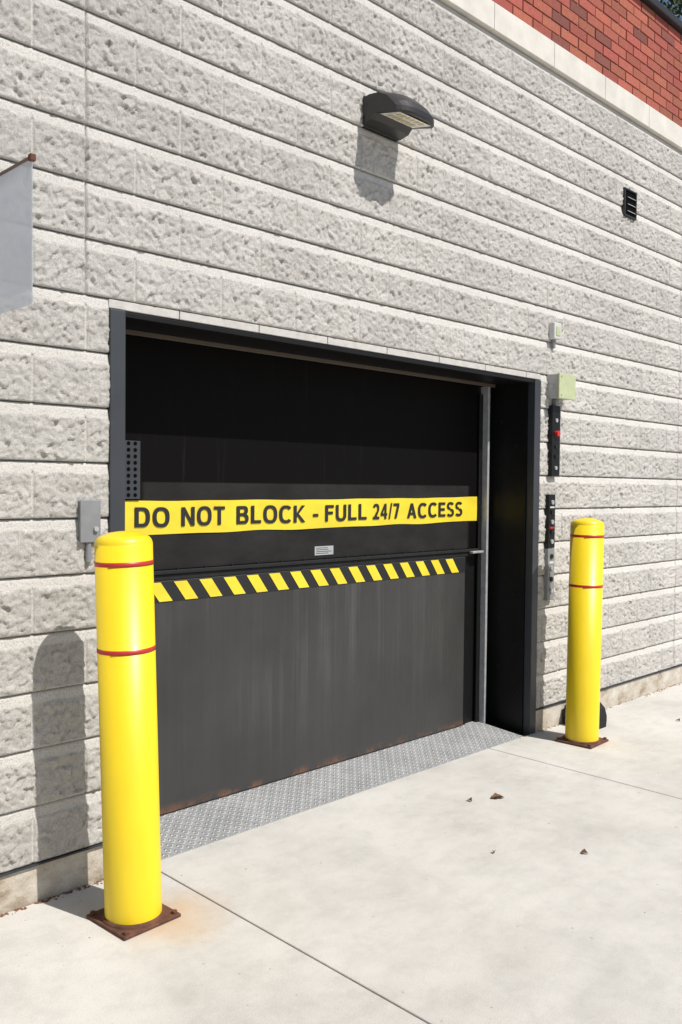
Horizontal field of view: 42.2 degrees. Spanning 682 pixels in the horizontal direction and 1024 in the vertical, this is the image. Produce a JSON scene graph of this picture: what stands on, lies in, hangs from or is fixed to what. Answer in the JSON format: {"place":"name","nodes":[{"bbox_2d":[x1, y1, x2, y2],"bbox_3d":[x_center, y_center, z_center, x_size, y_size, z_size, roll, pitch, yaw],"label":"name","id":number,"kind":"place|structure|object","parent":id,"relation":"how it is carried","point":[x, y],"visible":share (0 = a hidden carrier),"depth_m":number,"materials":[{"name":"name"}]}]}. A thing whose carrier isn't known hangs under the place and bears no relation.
{"place":"outdoors","nodes":[
{"label":"outdoors","id":0,"kind":"place"},
{"bbox_2d":[0,683,681,1023],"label":"concrete pavement","id":1,"kind":"structure","parent":0,"point":[412,899],"depth_m":3.07,"materials":[{"name":"beige concrete"}]},
{"bbox_2d":[0,845,103,914],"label":"foundation","id":2,"kind":"object","parent":1,"relation":"on","point":[31,885],"depth_m":3.17,"materials":[{"name":"concrete"}]},
{"bbox_2d":[0,842,102,876],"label":"flashing","id":3,"kind":"object","parent":2,"relation":"on","point":[49,860],"depth_m":3.16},
{"bbox_2d":[106,309,125,532],"bbox_3d":[-0.859,0.323,3.336,0.064,2.154,0.056,-1,2,-45],"label":"frame face","id":4,"kind":"object","parent":1,"relation":"on","point":[116,418],"visible":0.35,"depth_m":3.29},
{"bbox_2d":[86,531,180,940],"bbox_3d":[-0.711,0.729,3.003,0.230,1.330,0.249,2,2,42],"label":"safety bollard","id":5,"kind":"object","parent":1,"relation":"on","point":[134,905],"visible":1,"depth_m":2.92,"materials":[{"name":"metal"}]},
{"bbox_2d":[126,312,533,722],"bbox_3d":[0.032,0.300,4.446,2.782,2.153,0.353,-1,2,-45],"label":"vertical lift freight door","id":6,"kind":"structure","parent":1,"relation":"on","point":[196,585],"depth_m":4.44,"materials":[{"name":"black paint"}]},
{"bbox_2d":[125,440,139,498],"bbox_3d":[-0.877,-0.176,3.690,0.087,0.244,0.004,-1,2,-45],"label":"perforated guard","id":7,"kind":"object","parent":6,"relation":"attached to","point":[131,472],"visible":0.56,"depth_m":3.69,"materials":[{"name":"paint"}]},
{"bbox_2d":[177,311,258,332],"bbox_3d":[-0.516,-0.781,3.657,0.402,0.033,0.064,-1,2,-45],"label":"lintel strip","id":8,"kind":"object","parent":6,"relation":"on","point":[215,322],"visible":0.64,"depth_m":3.62,"materials":[{"name":"white concrete"}]},
{"bbox_2d":[256,325,326,344],"bbox_3d":[-0.228,-0.787,3.943,0.402,0.033,0.064,-1,2,-45],"label":"lintel strip","id":9,"kind":"object","parent":6,"relation":"on","point":[289,334],"visible":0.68,"depth_m":3.91,"materials":[{"name":"white concrete"}]},
{"bbox_2d":[125,497,476,534],"bbox_3d":[-0.004,0.003,4.568,2.560,0.161,0.010,-1,2,-45],"label":"warning banner","id":10,"kind":"object","parent":6,"relation":"attached to","point":[170,517],"visible":0.99,"depth_m":4.30,"materials":[{"name":"yellow plastic"}]},
{"bbox_2d":[125,334,477,570],"bbox_3d":[-0.100,-0.261,4.501,2.585,0.999,0.040,-1,2,-45],"label":"leaf","id":11,"kind":"object","parent":6,"relation":"attached to","point":[202,422],"visible":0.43,"depth_m":4.32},
{"bbox_2d":[154,548,478,574],"bbox_3d":[-0.083,0.248,4.493,2.585,0.017,0.022,-1,2,-45],"label":"horizontal bar","id":12,"kind":"object","parent":11,"relation":"attached to","point":[175,571],"visible":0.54,"depth_m":4.37,"materials":[{"name":"black metal"}]},
{"bbox_2d":[470,550,483,553],"bbox_3d":[0.824,0.243,5.358,0.110,0.014,0.028,-1,2,-45],"label":"latch roller","id":13,"kind":"object","parent":12,"relation":"attached to","point":[474,552],"visible":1,"depth_m":5.33,"materials":[{"name":"metal"}]},
{"bbox_2d":[315,546,332,554],"bbox_3d":[-0.086,0.196,4.502,0.131,0.045,0.002,-1,2,-45],"label":"maker label","id":14,"kind":"object","parent":11,"relation":"attached to","point":[329,551],"visible":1,"depth_m":4.50,"materials":[{"name":"metal"}]},
{"bbox_2d":[154,559,458,601],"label":"hazard stripes","id":15,"kind":"object","parent":6,"relation":"attached to","point":[161,594],"visible":0.93,"depth_m":4.35,"materials":[{"name":"yellow paint"}]},
{"bbox_2d":[154,557,464,814],"bbox_3d":[-0.145,0.795,4.482,2.465,1.022,0.040,-1,2,-45],"label":"leaf","id":16,"kind":"object","parent":6,"relation":"attached to","point":[256,689],"visible":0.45,"depth_m":4.39,"materials":[{"name":"grey metal"}]},
{"bbox_2d":[154,552,472,580],"bbox_3d":[-0.106,0.270,4.499,2.520,0.026,0.042,-1,2,-45],"label":"astragal rubber","id":17,"kind":"object","parent":16,"relation":"attached to","point":[272,569],"visible":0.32,"depth_m":4.37,"materials":[{"name":"black rubber"}]},
{"bbox_2d":[463,556,468,723],"bbox_3d":[0.751,0.778,5.362,0.043,1.022,0.016,-1,2,-45],"label":"leaf rail","id":18,"kind":"object","parent":16,"relation":"attached to","point":[465,641],"visible":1,"depth_m":5.36,"materials":[{"name":"black metal"}]},
{"bbox_2d":[126,319,522,384],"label":"head soffit","id":19,"kind":"structure","parent":6,"relation":"attached to","point":[191,334],"depth_m":4.14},
{"bbox_2d":[125,329,494,387],"bbox_3d":[-0.010,-0.754,4.469,2.680,0.019,0.015,-1,2,-45],"label":"head drip angle","id":20,"kind":"object","parent":19,"relation":"attached to","point":[211,344],"visible":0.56,"depth_m":4.24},
{"bbox_2d":[325,337,386,354],"bbox_3d":[0.061,-0.792,4.229,0.402,0.033,0.064,-1,2,-45],"label":"lintel strip","id":21,"kind":"object","parent":6,"relation":"on","point":[346,344],"visible":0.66,"depth_m":4.20,"materials":[{"name":"white concrete"}]},
{"bbox_2d":[383,348,438,362],"bbox_3d":[0.350,-0.798,4.515,0.402,0.033,0.064,-1,2,-45],"label":"lintel strip","id":22,"kind":"object","parent":6,"relation":"on","point":[411,355],"visible":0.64,"depth_m":4.49,"materials":[{"name":"white concrete"}]},
{"bbox_2d":[437,357,484,370],"bbox_3d":[0.638,-0.803,4.801,0.402,0.033,0.064,-1,2,-45],"label":"lintel strip","id":23,"kind":"object","parent":6,"relation":"on","point":[461,363],"visible":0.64,"depth_m":4.77,"materials":[{"name":"white concrete"}]},
{"bbox_2d":[474,394,482,721],"bbox_3d":[0.846,0.294,5.424,0.034,2.024,0.012,-1,2,-45],"label":"door track","id":24,"kind":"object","parent":6,"relation":"attached to","point":[478,557],"visible":1,"depth_m":5.42,"materials":[{"name":"black paint"}]},
{"bbox_2d":[479,387,489,723],"bbox_3d":[0.875,0.269,5.433,0.019,2.074,0.061,-1,2,-45],"label":"guide right angle","id":25,"kind":"object","parent":6,"relation":"attached to","point":[485,392],"visible":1,"depth_m":5.42,"materials":[{"name":"metal"}]},
{"bbox_2d":[485,365,525,377],"bbox_3d":[0.927,-0.808,5.087,0.402,0.033,0.064,-1,2,-45],"label":"lintel strip","id":26,"kind":"object","parent":6,"relation":"on","point":[504,371],"visible":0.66,"depth_m":5.06,"materials":[{"name":"white concrete"}]},
{"bbox_2d":[524,372,539,379],"bbox_3d":[1.125,-0.812,5.284,0.149,0.033,0.064,-1,2,-45],"label":"lintel strip","id":27,"kind":"object","parent":6,"relation":"on","point":[533,376],"visible":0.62,"depth_m":5.26,"materials":[{"name":"white concrete"}]},
{"bbox_2d":[0,682,681,978],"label":"grit","id":28,"kind":"object","parent":1,"relation":"on","point":[47,900],"visible":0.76,"depth_m":3.20,"materials":[{"name":"brown stone"}]},
{"bbox_2d":[160,721,522,859],"bbox_3d":[0.010,1.337,4.439,2.709,0.048,0.328,-1,2,-45],"label":"threshold diamond plate","id":29,"kind":"object","parent":1,"relation":"on","point":[186,829],"visible":0.64,"depth_m":4.28,"materials":[{"name":"silver metal"}]},
{"bbox_2d":[486,383,527,734],"bbox_3d":[1.004,0.280,5.476,0.068,2.152,0.360,-1,2,-45],"label":"frame reveal","id":30,"kind":"object","parent":1,"relation":"on","point":[506,533],"visible":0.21,"depth_m":5.41,"materials":[{"name":"black paint"}]},
{"bbox_2d":[523,379,540,735],"bbox_3d":[1.154,0.284,5.336,0.063,2.154,0.050,-1,2,-45],"label":"frame face","id":31,"kind":"object","parent":1,"relation":"on","point":[532,540],"visible":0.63,"depth_m":5.32},
{"bbox_2d":[469,718,679,853],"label":"fallen leaves","id":32,"kind":"object","parent":1,"relation":"on","point":[495,795],"visible":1,"depth_m":4.21,"materials":[{"name":"brown plant"}]},
{"bbox_2d":[555,518,608,748],"bbox_3d":[1.423,0.693,5.176,0.230,1.316,0.233,2,2,42],"label":"safety bollard","id":33,"kind":"object","parent":1,"relation":"on","point":[584,631],"visible":1,"depth_m":5.10,"materials":[{"name":"metal"}]},
{"bbox_2d":[562,702,606,728],"bbox_3d":[1.542,1.269,5.555,0.227,0.140,0.227,-1,2,-45],"label":"rodent bait station","id":34,"kind":"object","parent":1,"relation":"on","point":[602,718],"visible":0.29,"depth_m":5.49,"materials":[{"name":"black plastic"}]},
{"bbox_2d":[535,666,681,732],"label":"foundation","id":35,"kind":"object","parent":1,"relation":"on","point":[549,717],"visible":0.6,"depth_m":6.16,"materials":[{"name":"concrete"}]},
{"bbox_2d":[536,664,681,710],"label":"flashing","id":36,"kind":"object","parent":35,"relation":"on","point":[540,708],"visible":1,"depth_m":6.12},
{"bbox_2d":[658,0,681,20],"label":"sky","id":37,"kind":"structure","parent":0,"point":[666,1],"materials":[{"name":"blue"}]},
{"label":"ground","id":38,"kind":"structure","parent":0,"visible":0},
{"bbox_2d":[659,0,681,18],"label":"broadleaf tree","id":39,"kind":"object","parent":38,"relation":"on","point":[676,4],"depth_m":15.84,"materials":[{"name":"green plant"}]},
{"bbox_3d":[3.574,-0.739,8.011,7.162,4.253,0.446,-1,2,-45],"label":"wall","id":40,"kind":"object","parent":38,"relation":"on","visible":0},
{"bbox_2d":[108,299,178,319],"bbox_3d":[-0.772,-0.776,3.403,0.310,0.033,0.064,-1,2,-45],"label":"lintel strip","id":41,"kind":"object","parent":40,"relation":"attached to","point":[129,307],"visible":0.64,"depth_m":3.38,"materials":[{"name":"white concrete"}]},
{"bbox_2d":[0,0,681,872],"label":"block wall","id":42,"kind":"structure","parent":40,"relation":"attached to","point":[234,160],"depth_m":3.96,"materials":[{"name":"white concrete"}]},
{"bbox_2d":[0,153,35,308],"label":"projecting sign panel","id":43,"kind":"object","parent":42,"relation":"attached to","point":[16,230],"visible":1,"depth_m":2.45,"materials":[{"name":"grey plastic"}]},
{"bbox_2d":[78,500,100,561],"bbox_3d":[-0.918,0.069,3.222,0.082,0.227,0.040,-1,2,-45],"label":"junction box","id":44,"kind":"object","parent":42,"relation":"attached to","point":[89,521],"visible":0.88,"depth_m":3.21,"materials":[{"name":"metal"}]},
{"bbox_2d":[362,92,433,141],"bbox_3d":[0.280,-1.900,4.183,0.270,0.150,0.277,-1,2,-45],"label":"wall pack lamp","id":45,"kind":"object","parent":42,"relation":"attached to","point":[395,117],"visible":1,"depth_m":4.14,"materials":[{"name":"black metal"}]},
{"bbox_2d":[544,548,553,600],"bbox_3d":[1.275,0.382,5.414,0.074,0.318,0.030,-1,2,-45],"label":"plate","id":46,"kind":"object","parent":42,"relation":"attached to","point":[548,583],"visible":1,"depth_m":5.39,"materials":[{"name":"silver metal"}]},
{"bbox_2d":[547,405,559,475],"bbox_3d":[1.301,-0.434,5.407,0.085,0.430,0.034,-1,2,-45],"label":"plate","id":47,"kind":"object","parent":42,"relation":"attached to","point":[553,425],"visible":1,"depth_m":5.38,"materials":[{"name":"black paint"}]},
{"bbox_2d":[559,406,560,475],"bbox_3d":[1.335,-0.435,5.440,0.004,0.430,0.035,-1,2,-45],"label":"edge","id":48,"kind":"object","parent":42,"relation":"attached to","point":[559,441],"visible":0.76,"depth_m":5.43,"materials":[{"name":"metal"}]},
{"bbox_2d":[621,187,636,220],"bbox_3d":[1.957,-2.094,6.010,0.170,0.185,0.037,-1,2,-45],"label":"wall vent","id":49,"kind":"object","parent":42,"relation":"in","point":[629,208],"depth_m":6.00,"materials":[{"name":"black metal"}]},
{"bbox_2d":[439,0,493,30],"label":"stone band","id":50,"kind":"object","parent":40,"relation":"attached to","point":[480,13],"visible":1,"depth_m":4.75,"materials":[{"name":"beige stone"}]},
{"bbox_2d":[489,3,553,68],"bbox_3d":[1.046,-2.730,5.081,0.607,0.148,0.043,-1,2,-45],"label":"stone band","id":51,"kind":"object","parent":40,"relation":"attached to","point":[521,36],"visible":0.89,"depth_m":5.05,"materials":[{"name":"beige stone"}]},
{"bbox_2d":[544,494,554,547],"bbox_3d":[1.278,0.057,5.405,0.074,0.328,0.030,-1,2,-45],"label":"plate","id":52,"kind":"object","parent":40,"relation":"attached to","point":[549,536],"visible":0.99,"depth_m":5.38,"materials":[{"name":"black paint"}]},
{"bbox_2d":[548,322,560,347],"bbox_3d":[1.300,-1.074,5.369,0.078,0.150,0.051,-1,2,-45],"label":"photocell sensor","id":53,"kind":"object","parent":40,"relation":"attached to","point":[554,334],"visible":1,"depth_m":5.35,"materials":[{"name":"white plastic"}]},
{"bbox_2d":[556,326,560,335],"bbox_3d":[1.318,-1.095,5.352,0.044,0.055,0.003,-1,2,-45],"label":"window","id":54,"kind":"structure","parent":53,"relation":"in","point":[558,329],"depth_m":5.35,"materials":[{"name":"plastic"}]},
{"bbox_2d":[547,373,575,405],"bbox_3d":[1.346,-0.744,5.396,0.188,0.191,0.095,-1,2,-45],"label":"electrical junction box","id":55,"kind":"object","parent":40,"relation":"attached to","point":[561,386],"visible":1,"depth_m":5.35,"materials":[{"name":"plastic"}]},
{"bbox_2d":[549,43,604,100],"bbox_3d":[1.479,-2.739,5.510,0.607,0.148,0.043,-1,2,-45],"label":"stone band","id":56,"kind":"object","parent":40,"relation":"attached to","point":[578,72],"visible":0.89,"depth_m":5.48,"materials":[{"name":"beige stone"}]},
{"bbox_2d":[492,0,681,126],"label":"brick parapet","id":57,"kind":"structure","parent":56,"relation":"on","point":[631,60],"depth_m":5.88,"materials":[{"name":"red brick"}]},
{"bbox_2d":[640,0,681,34],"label":"parapet coping","id":58,"kind":"object","parent":57,"relation":"on","point":[664,13],"depth_m":6.25,"materials":[{"name":"grey metal"}]},
{"bbox_2d":[601,77,648,127],"bbox_3d":[1.912,-2.747,5.940,0.607,0.148,0.043,-1,2,-45],"label":"stone band","id":59,"kind":"object","parent":40,"relation":"attached to","point":[625,103],"visible":0.89,"depth_m":5.91,"materials":[{"name":"beige stone"}]},
{"bbox_2d":[644,106,681,151],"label":"stone band","id":60,"kind":"object","parent":40,"relation":"attached to","point":[665,129],"visible":0.85,"depth_m":6.32,"materials":[{"name":"beige stone"}]},
{"bbox_3d":[1.237,-3.162,5.595,13.818,0.683,0.434,-1,2,-45],"label":"parapet","id":61,"kind":"object","parent":40,"relation":"on","visible":0},
{"bbox_2d":[512,0,681,119],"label":"brick mortar","id":62,"kind":"object","parent":61,"relation":"attached to","point":[618,56],"depth_m":5.91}
]}

